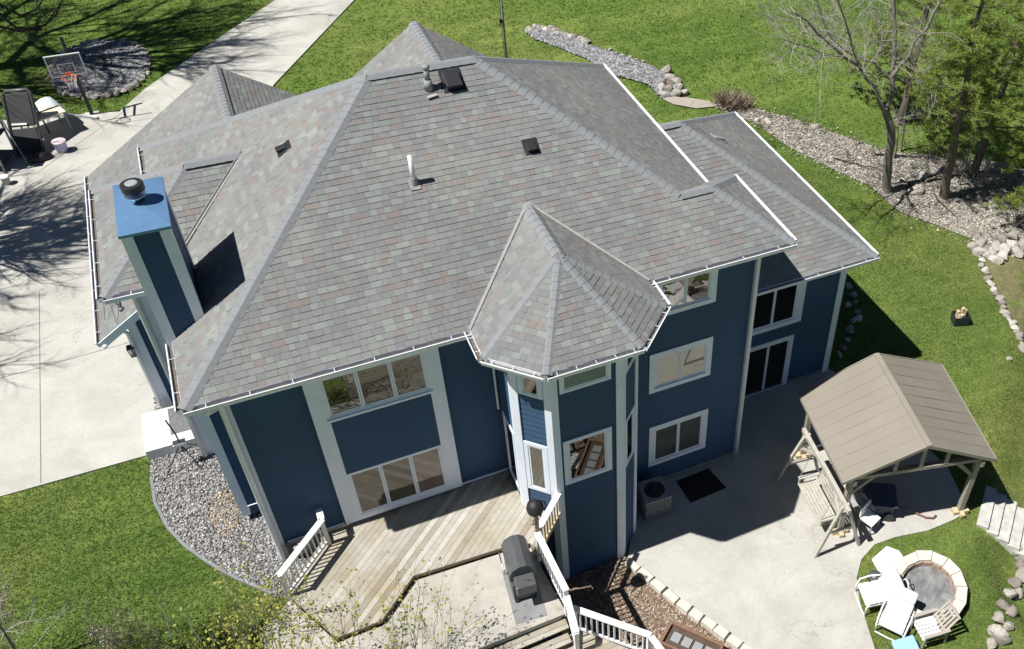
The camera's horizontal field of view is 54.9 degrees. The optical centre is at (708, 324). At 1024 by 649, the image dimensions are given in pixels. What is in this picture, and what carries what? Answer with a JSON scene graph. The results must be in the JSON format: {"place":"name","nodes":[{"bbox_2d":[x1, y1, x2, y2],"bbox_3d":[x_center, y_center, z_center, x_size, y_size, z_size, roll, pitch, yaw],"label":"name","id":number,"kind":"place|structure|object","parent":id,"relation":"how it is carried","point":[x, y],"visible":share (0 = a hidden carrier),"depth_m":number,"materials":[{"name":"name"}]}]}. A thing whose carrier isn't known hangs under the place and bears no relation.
{"place":"outdoors","nodes":[
{"label":"outdoors","id":0,"kind":"place"},
{"bbox_2d":[0,458,295,648],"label":"grass","id":1,"kind":"structure","parent":0,"point":[93,548],"depth_m":22.52,"materials":[{"name":"plant"}]},
{"bbox_2d":[0,0,353,496],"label":"driveway","id":2,"kind":"structure","parent":0,"point":[75,400],"depth_m":29.52,"materials":[{"name":"concrete"}]},
{"bbox_2d":[0,119,14,171],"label":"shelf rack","id":3,"kind":"object","parent":2,"relation":"on","point":[6,155],"visible":1,"depth_m":34.20,"materials":[{"name":"grey metal"}]},
{"bbox_2d":[1,87,50,157],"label":"lounge frame","id":4,"kind":"object","parent":2,"relation":"on","point":[20,109],"visible":0.98,"depth_m":34.59,"materials":[{"name":"grey metal"}]},
{"bbox_2d":[27,151,52,163],"bbox_3d":[-24.263,-6.096,34.570,0.850,0.260,0.476,-26,50,-30],"label":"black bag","id":5,"kind":"object","parent":2,"relation":"on","point":[39,157],"visible":1,"depth_m":34.47,"materials":[{"name":"plastic"}]},
{"bbox_2d":[27,105,72,131],"bbox_3d":[-24.829,-7.519,35.650,0.990,0.870,1.426,30,48,26],"label":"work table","id":6,"kind":"object","parent":2,"relation":"on","point":[51,112],"visible":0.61,"depth_m":35.47,"materials":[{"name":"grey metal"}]},
{"bbox_2d":[35,97,69,111],"bbox_3d":[-25.141,-7.966,35.751,0.935,0.941,1.782,30,48,26],"label":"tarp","id":7,"kind":"object","parent":6,"relation":"on","point":[43,103],"visible":0.47,"depth_m":35.61,"materials":[{"name":"plastic"}]},
{"bbox_2d":[51,138,67,153],"bbox_3d":[-23.767,-6.557,34.981,0.470,0.455,0.470,-17,46,-22],"label":"bucket","id":8,"kind":"object","parent":2,"relation":"on","point":[60,145],"visible":1,"depth_m":34.86,"materials":[{"name":"plastic"}]},
{"bbox_2d":[43,37,98,114],"bbox_3d":[-23.774,-9.058,35.830,1.139,3.108,1.311,14,43,10],"label":"basketball hoop","id":9,"kind":"object","parent":2,"relation":"on","point":[75,74],"visible":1,"depth_m":35.37,"materials":[{"name":"black metal"}]},
{"bbox_2d":[59,113,98,119],"bbox_3d":[-24.363,-8.061,36.870,1.489,0.107,0.120,5,42,0],"label":"timber edging","id":10,"kind":"object","parent":2,"relation":"on","point":[80,116],"visible":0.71,"depth_m":36.83,"materials":[{"name":"white wood"}]},
{"bbox_2d":[141,406,197,460],"bbox_3d":[-14.300,2.840,25.540,1.380,0.450,1.450,-17,46,-22],"label":"stoop","id":11,"kind":"object","parent":2,"relation":"on","point":[159,438],"visible":0.43,"depth_m":25.13,"materials":[{"name":"white concrete"}]},
{"bbox_2d":[167,407,189,434],"bbox_3d":[-14.117,2.511,25.566,0.620,0.016,1.000,-17,46,-22],"label":"doormat","id":12,"kind":"object","parent":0,"point":[178,423],"visible":0.57,"depth_m":25.45,"materials":[{"name":"fabric"}]},
{"bbox_2d":[149,395,316,597],"bbox_3d":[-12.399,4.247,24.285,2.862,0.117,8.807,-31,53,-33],"label":"gravel","id":13,"kind":"structure","parent":0,"point":[196,505],"depth_m":23.62,"materials":[{"name":"gravel"}]},
{"bbox_2d":[165,420,201,475],"bbox_3d":[-13.550,3.023,24.390,1.071,1.556,0.803,-17,46,-22],"label":"tripod stand","id":14,"kind":"object","parent":13,"relation":"on","point":[178,443],"visible":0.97,"depth_m":24.37,"materials":[{"name":"black metal"}]},
{"bbox_2d":[205,490,239,535],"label":"tan gravel","id":15,"kind":"structure","parent":13,"relation":"on","point":[227,509],"depth_m":23.78,"materials":[{"name":"gravel"}]},
{"bbox_2d":[0,0,1023,648],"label":"lawn","id":16,"kind":"structure","parent":0,"point":[844,124],"depth_m":39.62,"materials":[{"name":"plant"}]},
{"bbox_2d":[0,565,79,648],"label":"young tree","id":17,"kind":"object","parent":16,"relation":"on","point":[7,638],"visible":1,"depth_m":19.87,"materials":[{"name":"grey plant"}]},
{"bbox_2d":[0,0,118,51],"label":"bare tree","id":18,"kind":"object","parent":16,"relation":"on","point":[24,29],"visible":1,"depth_m":38.56,"materials":[{"name":"brown plant"}]},
{"bbox_2d":[51,40,148,97],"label":"ring stones","id":19,"kind":"object","parent":16,"relation":"on","point":[128,65],"visible":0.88,"depth_m":39.70,"materials":[{"name":"stone"}]},
{"bbox_2d":[79,597,138,648],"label":"shrub","id":20,"kind":"object","parent":16,"relation":"on","point":[108,643],"visible":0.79,"depth_m":20.48,"materials":[{"name":"green plant"}]},
{"bbox_2d":[87,587,178,648],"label":"shrub","id":21,"kind":"object","parent":16,"relation":"on","point":[155,644],"visible":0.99,"depth_m":20.24,"materials":[{"name":"green plant"}]},
{"bbox_2d":[149,476,276,597],"bbox_3d":[-12.368,5.272,23.180,5.423,0.102,0.647,29,47,25],"label":"garden edging","id":22,"kind":"object","parent":16,"relation":"on","point":[194,552],"visible":0.92,"depth_m":22.90,"materials":[{"name":"concrete"}]},
{"bbox_2d":[181,598,247,648],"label":"shrub","id":23,"kind":"object","parent":16,"relation":"on","point":[203,636],"visible":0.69,"depth_m":20.66,"materials":[{"name":"green plant"}]},
{"bbox_2d":[203,555,312,648],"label":"shrub","id":24,"kind":"object","parent":16,"relation":"on","point":[261,609],"visible":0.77,"depth_m":20.71,"materials":[{"name":"green plant"}]},
{"bbox_2d":[165,542,376,648],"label":"shrub","id":25,"kind":"object","parent":16,"relation":"on","point":[217,633],"visible":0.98,"depth_m":17.93,"materials":[{"name":"green plant"}]},
{"bbox_2d":[213,547,486,648],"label":"shrub","id":26,"kind":"object","parent":16,"relation":"on","point":[387,628],"visible":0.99,"depth_m":18.22,"materials":[{"name":"green plant"}]},
{"bbox_2d":[286,551,452,648],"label":"shrub","id":27,"kind":"object","parent":16,"relation":"on","point":[420,617],"visible":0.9,"depth_m":19.80,"materials":[{"name":"green plant"}]},
{"bbox_2d":[263,470,664,648],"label":"deck","id":28,"kind":"structure","parent":16,"relation":"on","point":[481,518],"depth_m":22.17,"materials":[{"name":"brown wood"}]},
{"bbox_2d":[502,570,546,623],"bbox_3d":[-4.304,6.252,22.256,0.720,0.009,1.500,-12,44,-18],"label":"grill mat","id":29,"kind":"object","parent":28,"relation":"on","point":[529,608],"visible":0.64,"depth_m":21.99,"materials":[{"name":"concrete"}]},
{"bbox_2d":[498,534,536,602],"bbox_3d":[-4.408,5.644,22.044,0.696,1.190,1.480,-12,44,-18],"label":"gas grill","id":30,"kind":"object","parent":29,"relation":"on","point":[520,567],"visible":1,"depth_m":21.62,"materials":[{"name":"grey metal"}]},
{"bbox_2d":[526,498,546,532],"bbox_3d":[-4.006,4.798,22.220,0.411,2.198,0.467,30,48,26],"label":"kettle charcoal grill","id":31,"kind":"object","parent":28,"relation":"on","point":[535,507],"visible":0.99,"depth_m":21.57,"materials":[{"name":"black metal"}]},
{"bbox_2d":[84,21,879,579],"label":"house","id":32,"kind":"structure","parent":16,"relation":"on","point":[414,261],"depth_m":21.80,"materials":[{"name":"blue"}]},
{"bbox_2d":[284,538,314,556],"bbox_3d":[-9.765,5.380,22.799,0.589,0.685,0.180,-17,46,-22],"label":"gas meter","id":33,"kind":"object","parent":32,"relation":"attached to","point":[298,541],"visible":0.57,"depth_m":22.64,"materials":[{"name":"grey metal"}]},
{"bbox_2d":[318,352,429,417],"bbox_3d":[-7.236,1.296,20.752,2.190,1.180,0.038,-17,46,-22],"label":"window","id":34,"kind":"structure","parent":32,"relation":"in","point":[341,393],"depth_m":20.76,"materials":[{"name":"clear glass"}]},
{"bbox_2d":[347,444,448,515],"bbox_3d":[-7.429,3.740,22.946,2.190,1.560,0.038,-17,46,-22],"label":"window","id":35,"kind":"structure","parent":32,"relation":"in","point":[367,485],"depth_m":22.94,"materials":[{"name":"clear glass"}]},
{"bbox_2d":[502,411,519,491],"bbox_3d":[-4.826,3.130,23.405,0.033,2.200,0.810,-17,46,-22],"label":"glass door","id":36,"kind":"structure","parent":32,"relation":"in","point":[509,436],"depth_m":23.40,"materials":[{"name":"glass"}]},
{"bbox_2d":[516,375,542,399],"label":"window","id":37,"kind":"structure","parent":32,"relation":"in","point":[526,386],"depth_m":20.90,"materials":[{"name":"white glass"}]},
{"bbox_2d":[523,440,550,494],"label":"window","id":38,"kind":"structure","parent":32,"relation":"in","point":[536,455],"depth_m":22.70,"materials":[{"name":"white glass"}]},
{"bbox_2d":[558,364,610,394],"bbox_3d":[-2.705,0.999,20.868,1.220,1.000,0.033,-17,46,-22],"label":"window","id":39,"kind":"structure","parent":32,"relation":"in","point":[603,373],"depth_m":21.05,"materials":[{"name":"clear glass"}]},
{"bbox_2d":[562,426,611,484],"bbox_3d":[-2.874,3.142,22.792,1.220,1.570,0.033,-17,46,-22],"label":"window","id":40,"kind":"structure","parent":32,"relation":"in","point":[588,455],"depth_m":22.77,"materials":[{"name":"clear glass"}]},
{"bbox_2d":[626,404,634,466],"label":"window","id":41,"kind":"structure","parent":32,"relation":"in","point":[630,420],"depth_m":23.64,"materials":[{"name":"white glass"}]},
{"bbox_2d":[648,408,707,466],"bbox_3d":[-0.864,3.246,27.276,1.840,1.670,0.063,-17,46,-22],"label":"window","id":42,"kind":"structure","parent":32,"relation":"in","point":[680,436],"depth_m":27.27,"materials":[{"name":"grey glass"}]},
{"bbox_2d":[648,336,712,393],"bbox_3d":[-0.728,1.088,25.314,1.840,1.430,0.063,-17,46,-22],"label":"window","id":43,"kind":"structure","parent":32,"relation":"in","point":[675,366],"depth_m":25.31,"materials":[{"name":"beige glass"}]},
{"bbox_2d":[659,270,717,315],"bbox_3d":[-0.538,-0.881,23.572,1.720,1.400,0.063,-17,46,-22],"label":"window","id":44,"kind":"structure","parent":32,"relation":"in","point":[699,290],"depth_m":23.76,"materials":[{"name":"clear glass"}]},
{"bbox_2d":[744,334,793,397],"bbox_3d":[1.837,1.363,30.512,1.810,2.210,0.033,-17,46,-22],"label":"sliding door","id":45,"kind":"structure","parent":32,"relation":"in","point":[769,362],"depth_m":30.51,"materials":[{"name":"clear glass"}]},
{"bbox_2d":[752,282,806,335],"bbox_3d":[2.027,-0.608,28.743,2.070,2.060,0.063,-17,46,-22],"label":"window","id":46,"kind":"structure","parent":32,"relation":"in","point":[782,307],"depth_m":28.97,"materials":[{"name":"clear glass"}]},
{"bbox_2d":[499,0,507,57],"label":"flagpole","id":47,"kind":"object","parent":16,"relation":"on","point":[501,22],"visible":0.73,"depth_m":36.35,"materials":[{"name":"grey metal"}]},
{"bbox_2d":[624,558,640,572],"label":"edging block","id":48,"kind":"structure","parent":16,"relation":"on","point":[631,564],"depth_m":25.92,"materials":[{"name":"concrete"}]},
{"bbox_2d":[539,556,733,648],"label":"mulch bed","id":49,"kind":"object","parent":16,"relation":"on","point":[620,591],"visible":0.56,"depth_m":25.20,"materials":[{"name":"wood"}]},
{"bbox_2d":[659,621,723,648],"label":"planter box","id":50,"kind":"object","parent":49,"relation":"on","point":[676,636],"visible":0.9,"depth_m":24.22,"materials":[{"name":"wood"}]},
{"bbox_2d":[636,567,653,584],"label":"edging block","id":51,"kind":"structure","parent":16,"relation":"on","point":[645,575],"depth_m":25.70,"materials":[{"name":"concrete"}]},
{"bbox_2d":[649,578,666,593],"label":"edging block","id":52,"kind":"structure","parent":16,"relation":"on","point":[657,585],"depth_m":25.48,"materials":[{"name":"stone"}]},
{"bbox_2d":[662,588,678,605],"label":"edging block","id":53,"kind":"structure","parent":16,"relation":"on","point":[669,595],"depth_m":25.27,"materials":[{"name":"concrete"}]},
{"bbox_2d":[676,598,691,614],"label":"edging block","id":54,"kind":"structure","parent":16,"relation":"on","point":[683,606],"depth_m":25.05,"materials":[{"name":"concrete"}]},
{"bbox_2d":[688,607,703,623],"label":"edging block","id":55,"kind":"structure","parent":16,"relation":"on","point":[695,615],"depth_m":24.91,"materials":[{"name":"stone"}]},
{"bbox_2d":[701,616,716,631],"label":"edging block","id":56,"kind":"structure","parent":16,"relation":"on","point":[709,624],"depth_m":24.72,"materials":[{"name":"concrete"}]},
{"bbox_2d":[712,624,728,640],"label":"edging block","id":57,"kind":"structure","parent":16,"relation":"on","point":[720,632],"depth_m":24.55,"materials":[{"name":"concrete"}]},
{"bbox_2d":[725,634,742,648],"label":"edging block","id":58,"kind":"structure","parent":16,"relation":"on","point":[733,641],"depth_m":24.38,"materials":[{"name":"stone"}]},
{"bbox_2d":[709,92,1023,256],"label":"leaf litter bed","id":59,"kind":"object","parent":16,"relation":"on","point":[836,137],"visible":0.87,"depth_m":41.05,"materials":[{"name":"plant"}]},
{"bbox_2d":[707,83,745,110],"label":"grass clump","id":60,"kind":"object","parent":59,"relation":"on","point":[724,100],"visible":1,"depth_m":41.30,"materials":[{"name":"plant"}]},
{"bbox_2d":[731,88,758,112],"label":"grass clump","id":61,"kind":"object","parent":59,"relation":"on","point":[743,103],"visible":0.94,"depth_m":41.57,"materials":[{"name":"plant"}]},
{"bbox_2d":[741,0,993,193],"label":"bare tree","id":62,"kind":"object","parent":59,"relation":"on","point":[888,153],"visible":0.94,"depth_m":34.65,"materials":[{"name":"grey plant"}]},
{"bbox_2d":[908,184,923,195],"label":"boulder","id":63,"kind":"object","parent":59,"relation":"on","point":[916,189],"visible":1,"depth_m":40.24,"materials":[{"name":"stone"}]},
{"bbox_2d":[894,0,1023,175],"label":"pine tree","id":64,"kind":"object","parent":59,"relation":"on","point":[1018,44],"visible":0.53,"depth_m":38.41,"materials":[{"name":"green plant"}]},
{"bbox_2d":[944,144,976,176],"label":"brush","id":65,"kind":"object","parent":59,"relation":"on","point":[957,167],"visible":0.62,"depth_m":41.27,"materials":[{"name":"green plant"}]},
{"bbox_2d":[900,0,1023,199],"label":"pine tree","id":66,"kind":"object","parent":59,"relation":"on","point":[968,64],"visible":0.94,"depth_m":35.63,"materials":[{"name":"green plant"}]},
{"bbox_2d":[944,83,1009,184],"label":"sapling","id":67,"kind":"object","parent":59,"relation":"on","point":[967,154],"visible":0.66,"depth_m":40.08,"materials":[{"name":"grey plant"}]},
{"bbox_2d":[981,125,1023,210],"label":"pine tree","id":68,"kind":"object","parent":59,"relation":"on","point":[1019,163],"visible":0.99,"depth_m":38.49,"materials":[{"name":"green plant"}]},
{"bbox_2d":[991,174,1022,209],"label":"brush","id":69,"kind":"object","parent":59,"relation":"on","point":[1000,196],"visible":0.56,"depth_m":39.57,"materials":[{"name":"green plant"}]},
{"bbox_2d":[854,567,904,615],"bbox_3d":[4.551,7.058,25.379,1.040,1.013,0.839,-6,43,-12],"label":"patio chair","id":70,"kind":"object","parent":16,"relation":"on","point":[875,592],"visible":0.94,"depth_m":25.31,"materials":[{"name":"white plastic"}]},
{"bbox_2d":[874,583,918,640],"bbox_3d":[4.931,7.523,24.894,0.839,1.013,1.040,22,45,18],"label":"patio chair","id":71,"kind":"object","parent":16,"relation":"on","point":[897,611],"visible":0.95,"depth_m":24.84,"materials":[{"name":"white plastic"}]},
{"bbox_2d":[877,104,930,157],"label":"sapling","id":72,"kind":"object","parent":16,"relation":"on","point":[896,148],"visible":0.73,"depth_m":40.84,"materials":[{"name":"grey plant"}]},
{"bbox_2d":[799,138,1023,648],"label":"grass","id":73,"kind":"structure","parent":16,"relation":"on","point":[1009,602],"depth_m":33.76,"materials":[{"name":"plant"}]},
{"bbox_2d":[872,546,902,573],"bbox_3d":[5.052,6.606,26.520,1.011,0.041,0.854,-22,52,-33],"label":"white board","id":74,"kind":"object","parent":73,"relation":"on","point":[885,559],"visible":0.59,"depth_m":26.55,"materials":[{"name":"plastic"}]},
{"bbox_2d":[891,23,931,151],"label":"sapling","id":75,"kind":"object","parent":16,"relation":"on","point":[903,125],"visible":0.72,"depth_m":40.54,"materials":[{"name":"grey plant"}]},
{"bbox_2d":[838,0,993,123],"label":"pine tree","id":76,"kind":"object","parent":16,"relation":"on","point":[915,4],"visible":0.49,"depth_m":40.55,"materials":[{"name":"green plant"}]},
{"bbox_2d":[894,550,967,630],"bbox_3d":[5.922,7.211,25.838,2.091,0.476,2.320,21,44,17],"label":"fire pit","id":77,"kind":"object","parent":16,"relation":"on","point":[937,580],"visible":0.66,"depth_m":26.01,"materials":[{"name":"grey stone"}]},
{"bbox_2d":[909,599,960,648],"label":"plastic chair","id":78,"kind":"object","parent":16,"relation":"on","point":[931,634],"visible":1,"depth_m":24.69,"materials":[{"name":"plastic"}]},
{"bbox_2d":[924,136,949,160],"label":"brush","id":79,"kind":"object","parent":16,"relation":"on","point":[932,151],"visible":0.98,"depth_m":41.65,"materials":[{"name":"green plant"}]},
{"bbox_2d":[950,307,971,325],"bbox_3d":[9.088,-0.314,34.291,0.600,0.655,0.440,-4,42,-9],"label":"firewood crate","id":80,"kind":"object","parent":16,"relation":"on","point":[962,317],"visible":1,"depth_m":34.22,"materials":[{"name":"black plastic"}]},
{"bbox_2d":[964,145,1006,188],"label":"brush","id":81,"kind":"object","parent":16,"relation":"on","point":[977,162],"visible":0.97,"depth_m":40.75,"materials":[{"name":"green plant"}]},
{"bbox_2d":[976,485,996,530],"bbox_3d":[8.258,5.568,28.441,0.351,0.500,1.580,18,44,15],"label":"stone step","id":82,"kind":"object","parent":16,"relation":"on","point":[985,511],"visible":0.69,"depth_m":28.22,"materials":[{"name":"stone"}]},
{"bbox_2d":[986,637,997,648],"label":"rock","id":83,"kind":"object","parent":16,"relation":"on","point":[991,642],"visible":1,"depth_m":24.73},
{"bbox_2d":[986,492,1006,538],"bbox_3d":[8.532,5.769,28.407,0.345,0.500,1.589,18,44,14],"label":"stone step","id":84,"kind":"object","parent":16,"relation":"on","point":[996,516],"visible":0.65,"depth_m":28.18,"materials":[{"name":"stone"}]},
{"bbox_2d":[991,611,1004,623],"bbox_3d":[7.722,7.798,25.397,0.359,0.280,0.335,-2,44,7],"label":"rock","id":85,"kind":"object","parent":16,"relation":"on","point":[998,616],"visible":1,"depth_m":25.31,"materials":[{"name":"stone"}]},
{"bbox_2d":[987,624,1009,639],"bbox_3d":[7.626,8.108,25.073,0.581,0.348,0.322,24,53,9],"label":"rock","id":86,"kind":"object","parent":16,"relation":"on","point":[995,631],"visible":0.95,"depth_m":24.98,"materials":[{"name":"stone"}]},
{"bbox_2d":[996,498,1016,547],"bbox_3d":[8.833,5.953,28.393,0.360,0.500,1.603,18,44,15],"label":"stone step","id":87,"kind":"object","parent":16,"relation":"on","point":[1004,533],"visible":0.76,"depth_m":28.13,"materials":[{"name":"stone"}]},
{"bbox_2d":[1003,588,1017,599],"bbox_3d":[8.386,7.471,26.560,0.465,0.261,0.339,-3,45,-16],"label":"rock","id":88,"kind":"object","parent":16,"relation":"on","point":[1010,593],"visible":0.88,"depth_m":26.46,"materials":[{"name":"stone"}]},
{"bbox_2d":[1005,605,1017,617],"bbox_3d":[8.150,7.697,25.606,0.282,0.263,0.348,35,50,30],"label":"rock","id":89,"kind":"object","parent":16,"relation":"on","point":[1012,611],"visible":1,"depth_m":25.53,"materials":[{"name":"stone"}]},
{"bbox_2d":[1006,229,1017,241],"bbox_3d":[12.250,-3.628,38.417,0.497,0.439,0.714,10,31,7],"label":"rock","id":90,"kind":"object","parent":16,"relation":"on","point":[1011,234],"visible":0.94,"depth_m":38.21,"materials":[{"name":"stone"}]},
{"bbox_2d":[1005,506,1023,554],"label":"stone step","id":91,"kind":"object","parent":16,"relation":"on","point":[1016,534],"visible":0.74,"depth_m":28.06,"materials":[{"name":"stone"}]},
{"bbox_2d":[1008,577,1021,588],"bbox_3d":[8.697,7.367,27.072,0.393,0.274,0.368,7,42,3],"label":"rock","id":92,"kind":"object","parent":16,"relation":"on","point":[1015,582],"visible":0.99,"depth_m":27.00,"materials":[{"name":"stone"}]},
{"bbox_2d":[1010,203,1023,230],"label":"brush","id":93,"kind":"object","parent":16,"relation":"on","point":[1019,217],"visible":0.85,"depth_m":38.83,"materials":[{"name":"brown plant"}]},
{"bbox_2d":[1011,246,1023,257],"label":"rock","id":94,"kind":"object","parent":16,"relation":"on","point":[1016,251],"visible":0.99,"depth_m":37.50,"materials":[{"name":"stone"}]},
{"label":"gravel strip","id":95,"kind":"structure","parent":16,"relation":"on","visible":0},
{"bbox_2d":[524,24,682,97],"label":"strip gravel","id":96,"kind":"structure","parent":95,"relation":"on","point":[618,65],"depth_m":42.97,"materials":[{"name":"gravel"}]},
{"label":"stone ring bed","id":97,"kind":"structure","parent":16,"relation":"on","visible":0},
{"bbox_2d":[91,43,114,67],"bbox_3d":[-25.104,-11.056,39.530,0.649,1.121,1.077,1,42,-3],"label":"shrub","id":98,"kind":"object","parent":97,"relation":"on","point":[101,56],"visible":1,"depth_m":39.62,"materials":[{"name":"green plant"}]},
{"bbox_2d":[662,96,713,107],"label":"stepping stone","id":99,"kind":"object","parent":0,"point":[689,102],"depth_m":41.34,"materials":[{"name":"stone"}]},
{"bbox_2d":[628,369,960,648],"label":"patio","id":100,"kind":"structure","parent":0,"point":[736,558],"depth_m":26.95,"materials":[{"name":"concrete"}]},
{"bbox_2d":[636,476,671,520],"bbox_3d":[-1.554,4.957,27.244,0.800,0.810,0.800,-14,45,-19],"label":"air conditioner","id":101,"kind":"object","parent":100,"relation":"on","point":[654,496],"visible":0.98,"depth_m":27.02,"materials":[{"name":"grey metal"}]},
{"bbox_2d":[676,469,725,502],"bbox_3d":[-0.209,4.740,28.256,1.246,0.015,0.919,-17,46,-22],"label":"rubber mat","id":102,"kind":"object","parent":100,"relation":"on","point":[700,485],"visible":1,"depth_m":28.23,"materials":[{"name":"rubber"}]},
{"bbox_2d":[775,427,859,557],"bbox_3d":[3.201,4.710,27.120,1.442,2.009,3.085,-11,44,-16],"label":"garden swing","id":103,"kind":"object","parent":100,"relation":"on","point":[814,496],"visible":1,"depth_m":27.24,"materials":[{"name":"brown wood"}]},
{"bbox_2d":[857,499,880,535],"bbox_3d":[4.597,5.502,27.172,0.460,0.900,0.440,34,49,28],"label":"folding chair","id":104,"kind":"object","parent":100,"relation":"on","point":[871,519],"visible":0.95,"depth_m":27.13,"materials":[{"name":"white plastic"}]},
{"bbox_2d":[843,493,875,510],"bbox_3d":[4.303,5.052,27.136,0.946,0.315,0.456,-2,42,-7],"label":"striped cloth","id":105,"kind":"object","parent":104,"relation":"on","point":[859,500],"visible":0.81,"depth_m":27.13,"materials":[{"name":"fabric"}]},
{"bbox_2d":[795,353,996,537],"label":"pavilion","id":106,"kind":"structure","parent":100,"relation":"on","point":[869,418],"depth_m":26.56,"materials":[{"name":"beige metal"}]},
{"bbox_2d":[859,482,936,521],"bbox_3d":[5.558,5.199,27.756,2.270,0.676,0.880,4,42,0],"label":"garden cart","id":107,"kind":"object","parent":100,"relation":"on","point":[883,497],"visible":0.74,"depth_m":27.52,"materials":[{"name":"black metal"}]},
{"bbox_2d":[891,635,919,648],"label":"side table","id":108,"kind":"object","parent":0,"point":[908,642],"visible":1,"depth_m":24.44,"materials":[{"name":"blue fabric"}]},
{"bbox_2d":[980,250,1023,341],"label":"worn lawn","id":109,"kind":"structure","parent":0,"point":[1010,290],"depth_m":36.42,"materials":[{"name":"plant"}]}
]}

